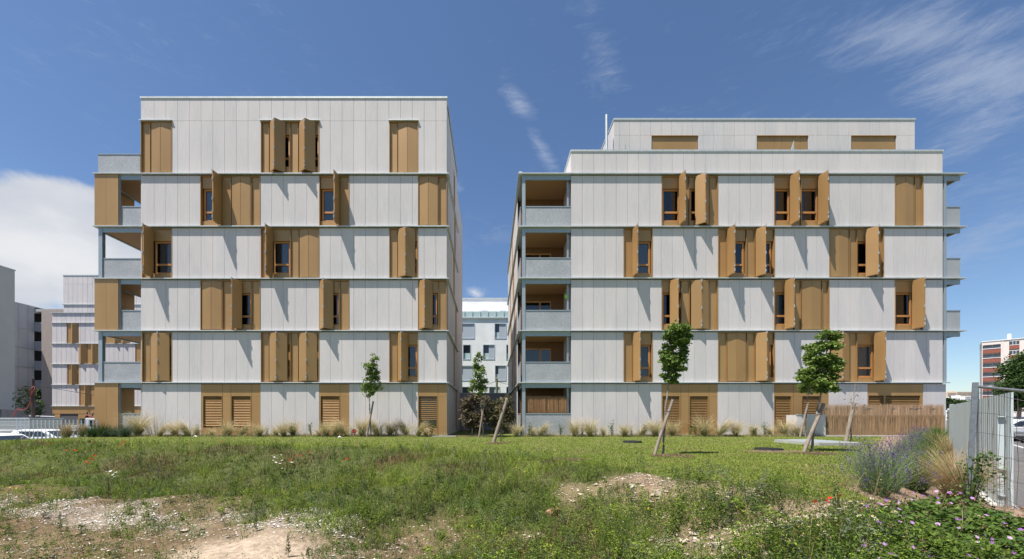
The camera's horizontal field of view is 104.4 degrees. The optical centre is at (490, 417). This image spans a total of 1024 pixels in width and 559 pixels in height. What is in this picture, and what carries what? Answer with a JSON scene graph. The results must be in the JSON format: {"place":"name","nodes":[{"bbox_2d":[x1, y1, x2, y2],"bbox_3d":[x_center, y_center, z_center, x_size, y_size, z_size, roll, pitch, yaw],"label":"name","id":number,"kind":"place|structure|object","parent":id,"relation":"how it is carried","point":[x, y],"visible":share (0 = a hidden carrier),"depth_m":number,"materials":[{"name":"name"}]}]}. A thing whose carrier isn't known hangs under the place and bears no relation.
{"place":"outdoors","nodes":[
{"label":"outdoors","id":0,"kind":"place"},
{"bbox_2d":[2,302,42,417],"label":"apartment building","id":1,"kind":"structure","parent":0,"point":[28,343],"depth_m":57.77,"materials":[{"name":"grey"}]},
{"bbox_2d":[52,422,79,437],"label":"dry grass","id":2,"kind":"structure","parent":0,"point":[66,430],"depth_m":20.20,"materials":[{"name":"plant"}]},
{"bbox_2d":[51,275,140,424],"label":"apartment building","id":3,"kind":"structure","parent":0,"point":[74,343],"depth_m":53.70,"materials":[{"name":"grey"}]},
{"bbox_2d":[0,436,902,502],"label":"lawn grass","id":4,"kind":"structure","parent":0,"point":[797,459],"depth_m":11.41,"materials":[{"name":"plant"}]},
{"bbox_2d":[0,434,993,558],"bbox_3d":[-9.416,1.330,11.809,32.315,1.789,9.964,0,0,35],"label":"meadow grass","id":5,"kind":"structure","parent":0,"point":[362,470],"depth_m":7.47,"materials":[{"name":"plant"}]},
{"bbox_2d":[0,420,1023,558],"bbox_3d":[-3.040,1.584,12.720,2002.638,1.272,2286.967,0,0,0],"label":"ground","id":6,"kind":"structure","parent":0,"point":[263,545],"depth_m":7.01,"materials":[{"name":"soil"}]},
{"bbox_2d":[0,265,15,417],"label":"apartment building","id":7,"kind":"structure","parent":6,"relation":"on","point":[7,332],"depth_m":37.43,"materials":[{"name":"concrete"}]},
{"bbox_2d":[0,430,29,440],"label":"parked car","id":8,"kind":"object","parent":6,"relation":"on","point":[9,436],"visible":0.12,"depth_m":20.15,"materials":[{"name":"white paint"}]},
{"bbox_2d":[11,386,46,417],"bbox_3d":[-41.749,-0.324,35.956,2.632,5.189,1.942,0,0,0],"label":"street tree","id":9,"kind":"object","parent":6,"relation":"on","point":[27,403],"visible":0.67,"depth_m":35.91,"materials":[{"name":"green plant"}]},
{"bbox_2d":[11,429,76,438],"bbox_3d":[-30.607,1.530,27.499,4.075,1.480,2.040,0,0,-8],"label":"parked car","id":10,"kind":"object","parent":6,"relation":"on","point":[35,432],"visible":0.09,"depth_m":26.75,"materials":[{"name":"white paint"}]},
{"bbox_2d":[42,309,63,415],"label":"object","id":11,"kind":"object","parent":6,"relation":"on","point":[46,353],"visible":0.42,"depth_m":57.50,"materials":[{"name":"grey"}]},
{"bbox_2d":[16,420,97,438],"bbox_3d":[-22.982,1.177,21.025,4.300,2.141,0.080,0,0,0],"label":"slatted fence","id":12,"kind":"object","parent":6,"relation":"on","point":[49,428],"visible":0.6,"depth_m":21.00,"materials":[{"name":"metal"}]},
{"bbox_2d":[75,423,103,436],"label":"cushion plant","id":13,"kind":"object","parent":6,"relation":"on","point":[90,433],"visible":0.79,"depth_m":19.88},
{"bbox_2d":[89,421,112,436],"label":"cushion plant","id":14,"kind":"object","parent":6,"relation":"on","point":[100,430],"visible":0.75,"depth_m":19.87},
{"bbox_2d":[112,423,137,436],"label":"cushion plant","id":15,"kind":"object","parent":6,"relation":"on","point":[126,432],"visible":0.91,"depth_m":19.92,"materials":[{"name":"plant"}]},
{"bbox_2d":[103,409,158,435],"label":"feather grass","id":16,"kind":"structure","parent":6,"relation":"on","point":[140,426],"depth_m":20.59,"materials":[{"name":"plant"}]},
{"bbox_2d":[166,414,205,435],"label":"feather grass","id":17,"kind":"object","parent":6,"relation":"on","point":[186,431],"depth_m":20.36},
{"bbox_2d":[1,494,382,541],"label":"white chippings","id":18,"kind":"object","parent":6,"relation":"on","point":[165,516],"visible":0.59,"depth_m":6.74,"materials":[{"name":"gravel"}]},
{"bbox_2d":[204,420,235,434],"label":"feather grass","id":19,"kind":"object","parent":6,"relation":"on","point":[225,430],"depth_m":20.51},
{"bbox_2d":[92,96,462,435],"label":"apartment building","id":20,"kind":"structure","parent":6,"relation":"on","point":[299,259],"depth_m":21.27,"materials":[{"name":"white"}]},
{"bbox_2d":[154,242,170,273],"bbox_3d":[-17.653,-8.623,21.448,1.012,1.760,0.177,0,0,0],"label":"window","id":21,"kind":"structure","parent":20,"relation":"in","point":[165,247],"depth_m":21.51,"materials":[{"name":"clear glass"}]},
{"bbox_2d":[204,190,212,220],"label":"window","id":22,"kind":"structure","parent":20,"relation":"in","point":[207,193],"depth_m":21.50,"materials":[{"name":"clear glass"}]},
{"bbox_2d":[273,242,289,273],"bbox_3d":[-11.279,-8.623,21.448,0.969,1.760,0.177,0,0,0],"label":"window","id":23,"kind":"structure","parent":20,"relation":"in","point":[285,264],"depth_m":21.45,"materials":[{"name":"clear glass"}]},
{"bbox_2d":[322,190,333,220],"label":"window","id":24,"kind":"structure","parent":20,"relation":"in","point":[327,195],"depth_m":21.51,"materials":[{"name":"blue glass"}]},
{"bbox_2d":[420,396,436,426],"bbox_3d":[-3.375,-0.328,21.475,0.938,1.650,0.090,0,0,0],"label":"window","id":25,"kind":"structure","parent":20,"relation":"in","point":[430,421],"depth_m":21.52,"materials":[{"name":"brown wood"}]},
{"bbox_2d":[279,418,305,435],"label":"feather grass","id":26,"kind":"object","parent":6,"relation":"on","point":[295,430],"depth_m":20.56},
{"bbox_2d":[324,415,357,436],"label":"feather grass","id":27,"kind":"object","parent":6,"relation":"on","point":[341,429],"depth_m":20.21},
{"bbox_2d":[346,413,375,436],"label":"feather grass","id":28,"kind":"object","parent":6,"relation":"on","point":[361,430],"depth_m":20.27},
{"bbox_2d":[360,353,383,436],"bbox_3d":[-6.063,-1.156,20.058,1.197,4.343,0.974,0,0,-43],"label":"young tree","id":29,"kind":"object","parent":6,"relation":"on","point":[372,388],"visible":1,"depth_m":19.91,"materials":[{"name":"green plant"}]},
{"bbox_2d":[357,412,388,435],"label":"feather grass","id":30,"kind":"object","parent":6,"relation":"on","point":[375,428],"depth_m":20.31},
{"bbox_2d":[385,417,417,435],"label":"feather grass","id":31,"kind":"object","parent":6,"relation":"on","point":[403,428],"depth_m":20.67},
{"bbox_2d":[62,472,828,558],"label":"rubble","id":32,"kind":"object","parent":6,"relation":"on","point":[684,540],"visible":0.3,"depth_m":4.88,"materials":[{"name":"stone"}]},
{"bbox_2d":[85,430,821,436],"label":"border undergrowth","id":33,"kind":"object","parent":6,"relation":"on","point":[442,434],"visible":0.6,"depth_m":20.47,"materials":[{"name":"plant"}]},
{"bbox_2d":[457,392,490,435],"bbox_3d":[-0.856,-0.170,20.962,1.872,2.381,1.540,0,0,0],"label":"dark shrub","id":34,"kind":"object","parent":6,"relation":"on","point":[470,417],"visible":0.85,"depth_m":20.76,"materials":[{"name":"brown plant"}]},
{"bbox_2d":[468,352,488,437],"bbox_3d":[-0.595,-1.113,19.338,1.097,4.279,0.999,0,0,0],"label":"young tree","id":35,"kind":"object","parent":6,"relation":"on","point":[477,370],"visible":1,"depth_m":19.34,"materials":[{"name":"green plant"}]},
{"bbox_2d":[462,298,507,392],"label":"apartment building","id":36,"kind":"structure","parent":6,"relation":"on","point":[484,326],"depth_m":52.80,"materials":[{"name":"grey"}]},
{"bbox_2d":[463,344,470,359],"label":"window","id":37,"kind":"structure","parent":36,"relation":"in","point":[467,347],"depth_m":52.94,"materials":[{"name":"grey"}]},
{"bbox_2d":[462,323,474,338],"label":"window","id":38,"kind":"structure","parent":36,"relation":"in","point":[468,329],"depth_m":52.85,"materials":[{"name":"grey"}]},
{"bbox_2d":[462,366,474,380],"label":"window","id":39,"kind":"structure","parent":36,"relation":"in","point":[467,371],"depth_m":52.85,"materials":[{"name":"grey"}]},
{"bbox_2d":[483,344,494,359],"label":"window","id":40,"kind":"structure","parent":36,"relation":"in","point":[488,349],"depth_m":52.85,"materials":[{"name":"grey"}]},
{"bbox_2d":[494,323,505,338],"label":"window","id":41,"kind":"structure","parent":36,"relation":"in","point":[499,328],"depth_m":52.85,"materials":[{"name":"grey"}]},
{"bbox_2d":[495,365,505,380],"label":"window","id":42,"kind":"structure","parent":36,"relation":"in","point":[500,370],"depth_m":52.85,"materials":[{"name":"grey"}]},
{"bbox_2d":[460,393,510,429],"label":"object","id":43,"kind":"structure","parent":6,"relation":"on","point":[493,396],"depth_m":30.50,"materials":[{"name":"metal"}]},
{"bbox_2d":[0,472,976,558],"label":"gravel","id":44,"kind":"structure","parent":6,"relation":"on","point":[380,524],"depth_m":5.68,"materials":[{"name":"gravel"}]},
{"bbox_2d":[485,394,515,432],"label":"dark shrub","id":45,"kind":"object","parent":6,"relation":"on","point":[494,415],"visible":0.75,"depth_m":20.71,"materials":[{"name":"brown plant"}]},
{"bbox_2d":[492,398,508,442],"bbox_3d":[0.375,0.129,15.554,0.709,1.841,0.173,0,0,-12],"label":"tree stake","id":46,"kind":"object","parent":6,"relation":"on","point":[500,420],"visible":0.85,"depth_m":15.50,"materials":[{"name":"brown wood"}]},
{"bbox_2d":[0,432,1023,558],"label":"wild plants","id":47,"kind":"object","parent":6,"relation":"on","point":[729,550],"visible":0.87,"depth_m":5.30,"materials":[{"name":"plant"}]},
{"bbox_2d":[0,433,1023,558],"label":"dry stalks","id":48,"kind":"object","parent":6,"relation":"on","point":[902,499],"visible":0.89,"depth_m":4.24,"materials":[{"name":"plant"}]},
{"bbox_2d":[562,414,587,435],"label":"feather grass","id":49,"kind":"object","parent":6,"relation":"on","point":[575,432],"depth_m":20.38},
{"bbox_2d":[574,413,602,436],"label":"feather grass","id":50,"kind":"object","parent":6,"relation":"on","point":[590,431],"depth_m":20.20,"materials":[{"name":"plant"}]},
{"bbox_2d":[636,415,666,435],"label":"feather grass","id":51,"kind":"object","parent":6,"relation":"on","point":[654,431],"depth_m":20.39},
{"bbox_2d":[653,398,674,454],"bbox_3d":[4.473,0.271,10.300,0.661,1.549,0.144,0,0,-12],"label":"tree stake","id":52,"kind":"object","parent":6,"relation":"on","point":[663,426],"visible":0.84,"depth_m":10.25,"materials":[{"name":"brown wood"}]},
{"bbox_2d":[653,417,682,435],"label":"feather grass","id":53,"kind":"object","parent":6,"relation":"on","point":[672,432],"depth_m":20.66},
{"bbox_2d":[658,319,693,453],"bbox_3d":[4.798,-0.758,10.249,0.940,3.578,0.712,0,0,0],"label":"young tree","id":54,"kind":"object","parent":6,"relation":"on","point":[671,360],"visible":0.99,"depth_m":10.25,"materials":[{"name":"green plant"}]},
{"bbox_2d":[690,412,717,435],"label":"feather grass","id":55,"kind":"object","parent":6,"relation":"on","point":[703,427],"depth_m":20.44,"materials":[{"name":"plant"}]},
{"bbox_2d":[698,419,741,435],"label":"feather grass","id":56,"kind":"object","parent":6,"relation":"on","point":[721,431],"depth_m":20.33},
{"bbox_2d":[725,485,737,528],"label":"tall weed","id":57,"kind":"object","parent":6,"relation":"on","point":[732,506],"visible":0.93,"depth_m":4.28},
{"bbox_2d":[507,114,966,435],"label":"apartment building","id":58,"kind":"structure","parent":6,"relation":"on","point":[756,254],"depth_m":21.27,"materials":[{"name":"white"}]},
{"bbox_2d":[525,348,550,361],"bbox_3d":[2.770,-2.994,23.375,1.567,2.180,0.070,0,0,0],"label":"balcony door","id":59,"kind":"structure","parent":58,"relation":"in","point":[531,354],"depth_m":23.40,"materials":[{"name":"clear glass"}]},
{"bbox_2d":[525,301,550,309],"bbox_3d":[2.770,-5.774,23.375,1.567,2.180,0.070,0,0,0],"label":"balcony door","id":60,"kind":"structure","parent":58,"relation":"in","point":[529,305],"depth_m":23.40,"materials":[{"name":"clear glass"}]},
{"bbox_2d":[525,253,550,257],"bbox_3d":[2.770,-8.585,23.375,1.567,2.180,0.070,0,0,0],"label":"balcony door","id":61,"kind":"structure","parent":58,"relation":"in","point":[527,255],"depth_m":23.40,"materials":[{"name":"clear glass"}]},
{"bbox_2d":[525,395,566,412],"bbox_3d":[2.974,-0.699,21.381,2.310,1.057,0.119,0,0,0],"label":"reed screen","id":62,"kind":"object","parent":58,"relation":"attached to","point":[538,404],"visible":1,"depth_m":21.37,"materials":[{"name":"wicker"}]},
{"bbox_2d":[638,242,649,273],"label":"window","id":63,"kind":"structure","parent":58,"relation":"in","point":[643,247],"depth_m":21.51,"materials":[{"name":"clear glass"}]},
{"bbox_2d":[662,190,678,220],"bbox_3d":[9.723,-11.445,21.425,0.990,1.760,0.130,0,0,0],"label":"window","id":64,"kind":"structure","parent":58,"relation":"in","point":[663,191],"depth_m":21.42,"materials":[{"name":"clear glass"}]},
{"bbox_2d":[735,242,743,273],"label":"window","id":65,"kind":"structure","parent":58,"relation":"in","point":[742,243],"depth_m":21.42,"materials":[{"name":"orange wood"}]},
{"bbox_2d":[775,293,784,324],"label":"window","id":66,"kind":"structure","parent":58,"relation":"in","point":[779,297],"depth_m":21.51,"materials":[{"name":"blue glass"}]},
{"bbox_2d":[775,190,788,220],"bbox_3d":[15.711,-11.445,21.449,0.904,1.760,0.177,0,0,0],"label":"window","id":67,"kind":"structure","parent":58,"relation":"in","point":[776,191],"depth_m":21.44,"materials":[{"name":"orange wood"}]},
{"bbox_2d":[801,190,817,220],"bbox_3d":[17.192,-11.445,21.448,0.990,1.760,0.177,0,0,0],"label":"window","id":68,"kind":"structure","parent":58,"relation":"in","point":[816,191],"depth_m":21.42,"materials":[{"name":"orange wood"}]},
{"bbox_2d":[857,345,872,376],"bbox_3d":[20.186,-3.043,21.448,0.969,1.760,0.177,0,0,0],"label":"window","id":69,"kind":"structure","parent":58,"relation":"in","point":[863,367],"depth_m":21.50,"materials":[{"name":"grey glass"}]},
{"bbox_2d":[896,293,910,324],"bbox_3d":[22.247,-5.854,21.425,1.012,1.760,0.130,0,0,0],"label":"window","id":70,"kind":"structure","parent":58,"relation":"in","point":[909,294],"depth_m":21.42,"materials":[{"name":"orange wood"}]},
{"bbox_2d":[770,418,800,434],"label":"feather grass","id":71,"kind":"object","parent":6,"relation":"on","point":[782,429],"depth_m":20.70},
{"bbox_2d":[793,349,814,436],"bbox_3d":[15.773,-1.229,19.893,1.133,4.510,0.885,0,0,0],"label":"young tree","id":72,"kind":"object","parent":6,"relation":"on","point":[804,389],"visible":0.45,"depth_m":19.81,"materials":[{"name":"green plant"}]},
{"bbox_2d":[786,414,825,435],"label":"terrace panel","id":73,"kind":"structure","parent":6,"relation":"on","point":[821,427],"depth_m":20.45,"materials":[{"name":"metal"}]},
{"bbox_2d":[802,403,825,451],"bbox_3d":[9.157,0.316,11.259,0.796,1.471,0.137,0,0,-10],"label":"tree stake","id":74,"kind":"object","parent":6,"relation":"on","point":[812,430],"visible":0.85,"depth_m":11.22,"materials":[{"name":"brown wood"}]},
{"bbox_2d":[774,439,861,445],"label":"concrete slab","id":75,"kind":"structure","parent":6,"relation":"on","point":[816,442],"depth_m":14.24,"materials":[{"name":"concrete"}]},
{"bbox_2d":[795,328,846,450],"bbox_3d":[9.355,-0.772,11.331,1.402,3.605,0.916,0,0,0],"label":"young tree","id":76,"kind":"object","parent":6,"relation":"on","point":[829,364],"visible":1,"depth_m":11.21,"materials":[{"name":"green plant"}]},
{"bbox_2d":[844,403,855,440],"bbox_3d":[15.076,0.213,16.654,0.624,1.677,0.174,0,0,-14],"label":"tree stake","id":77,"kind":"object","parent":6,"relation":"on","point":[849,423],"visible":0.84,"depth_m":16.61,"materials":[{"name":"brown wood"}]},
{"bbox_2d":[826,435,912,436],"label":"terrace slab","id":78,"kind":"structure","parent":6,"relation":"on","point":[868,435],"depth_m":20.27,"materials":[{"name":"concrete"}]},
{"bbox_2d":[824,403,944,434],"bbox_3d":[20.342,0.058,20.510,6.184,1.704,0.192,0,0,0],"label":"reed fence","id":79,"kind":"object","parent":78,"relation":"on","point":[889,419],"visible":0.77,"depth_m":20.51,"materials":[{"name":"plant"}]},
{"bbox_2d":[825,441,933,481],"bbox_3d":[6.464,0.760,6.689,1.254,0.800,1.308,0,0,32],"label":"lavender","id":80,"kind":"object","parent":6,"relation":"on","point":[868,458],"visible":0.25,"depth_m":6.74,"materials":[{"name":"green plant"}]},
{"bbox_2d":[818,433,942,498],"bbox_3d":[5.821,0.756,5.991,1.382,1.041,1.555,0,0,40],"label":"lavender","id":81,"kind":"object","parent":6,"relation":"on","point":[886,481],"visible":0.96,"depth_m":5.97,"materials":[{"name":"green plant"}]},
{"bbox_2d":[846,447,934,490],"bbox_3d":[6.817,0.867,6.813,1.123,0.733,1.202,0,0,-25],"label":"lavender","id":82,"kind":"object","parent":6,"relation":"on","point":[900,476],"visible":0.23,"depth_m":6.63,"materials":[{"name":"green plant"}]},
{"bbox_2d":[858,440,922,468],"bbox_3d":[8.623,0.901,8.678,1.105,0.833,1.244,0,0,-31],"label":"lavender","id":83,"kind":"object","parent":6,"relation":"on","point":[894,453],"visible":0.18,"depth_m":8.53,"materials":[{"name":"purple plant"}]},
{"bbox_2d":[779,436,1023,557],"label":"bark chips","id":84,"kind":"object","parent":6,"relation":"on","point":[1004,506],"visible":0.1,"depth_m":4.47,"materials":[{"name":"brown wood"}]},
{"bbox_2d":[848,499,942,532],"bbox_3d":[3.550,0.856,3.516,0.632,0.289,0.672,0,0,0],"label":"mallow","id":85,"kind":"object","parent":84,"relation":"on","point":[909,517],"visible":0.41,"depth_m":3.42,"materials":[{"name":"green plant"}]},
{"bbox_2d":[876,492,961,526],"bbox_3d":[3.954,0.826,3.642,0.637,0.275,0.647,0,0,0],"label":"mallow","id":86,"kind":"object","parent":84,"relation":"on","point":[930,508],"visible":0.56,"depth_m":3.61,"materials":[{"name":"green plant"}]},
{"bbox_2d":[886,434,924,457],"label":"lavender","id":87,"kind":"object","parent":6,"relation":"on","point":[905,446],"visible":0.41,"depth_m":11.65,"materials":[{"name":"purple plant"}]},
{"bbox_2d":[860,514,963,558],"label":"mallow","id":88,"kind":"object","parent":6,"relation":"on","point":[908,526],"visible":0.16,"depth_m":3.11,"materials":[{"name":"green plant"}]},
{"bbox_2d":[891,459,944,491],"bbox_3d":[7.971,1.162,7.450,1.253,0.866,1.221,0,0,-34],"label":"green bush","id":89,"kind":"object","parent":6,"relation":"on","point":[915,486],"visible":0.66,"depth_m":7.37,"materials":[{"name":"plant"}]},
{"bbox_2d":[898,449,945,484],"bbox_3d":[9.976,1.193,9.172,1.387,0.984,1.424,0,0,-18],"label":"green bush","id":90,"kind":"object","parent":6,"relation":"on","point":[916,463],"visible":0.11,"depth_m":9.14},
{"bbox_2d":[873,530,987,558],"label":"mallow","id":91,"kind":"object","parent":6,"relation":"on","point":[916,541],"visible":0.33,"depth_m":2.87,"materials":[{"name":"plant"}]},
{"bbox_2d":[910,440,950,456],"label":"green bush","id":92,"kind":"object","parent":6,"relation":"on","point":[927,449],"visible":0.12,"depth_m":11.96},
{"bbox_2d":[923,433,953,457],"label":"arching grass","id":93,"kind":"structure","parent":6,"relation":"on","point":[948,447],"depth_m":12.66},
{"bbox_2d":[919,444,961,472],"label":"arching grass","id":94,"kind":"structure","parent":6,"relation":"on","point":[950,454],"depth_m":10.85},
{"bbox_2d":[906,490,1000,521],"bbox_3d":[4.412,0.831,3.795,0.654,0.260,0.628,0,0,0],"label":"mallow","id":95,"kind":"object","parent":6,"relation":"on","point":[952,500],"visible":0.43,"depth_m":3.80,"materials":[{"name":"green plant"}]},
{"bbox_2d":[946,396,970,409],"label":"street tree","id":96,"kind":"object","parent":6,"relation":"on","point":[950,400],"visible":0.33,"depth_m":69.71,"materials":[{"name":"green plant"}]},
{"bbox_2d":[902,434,1022,504],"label":"arching grass","id":97,"kind":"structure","parent":6,"relation":"on","point":[947,479],"depth_m":6.97,"materials":[{"name":"plant"}]},
{"bbox_2d":[914,535,1020,558],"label":"mallow","id":98,"kind":"object","parent":6,"relation":"on","point":[968,543],"visible":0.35,"depth_m":2.69,"materials":[{"name":"green plant"}]},
{"bbox_2d":[941,451,1008,511],"bbox_3d":[4.875,0.652,3.990,0.556,0.663,0.367,0,0,-16],"label":"climbing plant","id":99,"kind":"object","parent":6,"relation":"on","point":[972,491],"visible":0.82,"depth_m":3.97,"materials":[{"name":"plant"}]},
{"bbox_2d":[928,503,1023,533],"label":"mallow","id":100,"kind":"object","parent":6,"relation":"on","point":[993,512],"visible":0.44,"depth_m":3.34,"materials":[{"name":"plant"}]},
{"bbox_2d":[934,510,1023,543],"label":"mallow","id":101,"kind":"object","parent":6,"relation":"on","point":[1016,525],"visible":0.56,"depth_m":3.14,"materials":[{"name":"plant"}]},
{"bbox_2d":[935,514,1023,554],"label":"mallow","id":102,"kind":"object","parent":6,"relation":"on","point":[968,528],"visible":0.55,"depth_m":2.99,"materials":[{"name":"green plant"}]},
{"bbox_2d":[949,392,1017,508],"bbox_3d":[11.972,1.030,9.856,9.994,2.880,0.300,0,0,-45],"label":"metal fence","id":103,"kind":"object","parent":6,"relation":"on","point":[959,419],"visible":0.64,"depth_m":7.53,"materials":[{"name":"metal"}]},
{"bbox_2d":[962,528,1023,558],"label":"mallow","id":104,"kind":"object","parent":6,"relation":"on","point":[1009,540],"visible":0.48,"depth_m":2.72,"materials":[{"name":"green plant"}]},
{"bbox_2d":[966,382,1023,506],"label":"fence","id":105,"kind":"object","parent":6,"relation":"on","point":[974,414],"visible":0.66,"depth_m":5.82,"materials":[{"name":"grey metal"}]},
{"bbox_2d":[979,334,1023,415],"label":"apartment building","id":106,"kind":"structure","parent":6,"relation":"on","point":[993,353],"depth_m":115.49,"materials":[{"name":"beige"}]},
{"bbox_2d":[990,349,1023,418],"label":"street tree","id":107,"kind":"object","parent":6,"relation":"on","point":[1012,370],"visible":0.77,"depth_m":47.88,"materials":[{"name":"green plant"}]},
{"bbox_2d":[0,0,1023,398],"label":"sky","id":108,"kind":"structure","parent":0,"point":[526,84],"materials":[{"name":"blue"}]},
{"bbox_2d":[1014,446,1023,507],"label":"pavement","id":109,"kind":"structure","parent":0,"point":[1019,497],"depth_m":12.32,"materials":[{"name":"concrete"}]},
{"bbox_2d":[1014,440,1023,448],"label":"road","id":110,"kind":"structure","parent":0,"point":[1019,443],"depth_m":23.97,"materials":[{"name":"asphalt"}]},
{"bbox_2d":[1014,419,1023,440],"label":"parked car","id":111,"kind":"object","parent":110,"relation":"on","point":[1019,424],"visible":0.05,"depth_m":25.84,"materials":[{"name":"white paint"}]},
{"label":"road","id":112,"kind":"structure","parent":0,"visible":0},
{"bbox_2d":[0,418,62,432],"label":"box trailer","id":113,"kind":"object","parent":112,"relation":"on","point":[7,423],"visible":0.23,"depth_m":31.01,"materials":[{"name":"grey paint"}]},
{"bbox_2d":[12,379,90,417],"bbox_3d":[-41.064,-0.505,38.388,1.769,5.451,13.034,0,0,-24],"label":"utility pole","id":114,"kind":"object","parent":112,"relation":"on","point":[32,394],"visible":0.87,"depth_m":32.91,"materials":[{"name":"grey wood"}]},
{"bbox_2d":[67,412,99,434],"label":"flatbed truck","id":115,"kind":"object","parent":112,"relation":"on","point":[87,418],"visible":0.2,"depth_m":45.30,"materials":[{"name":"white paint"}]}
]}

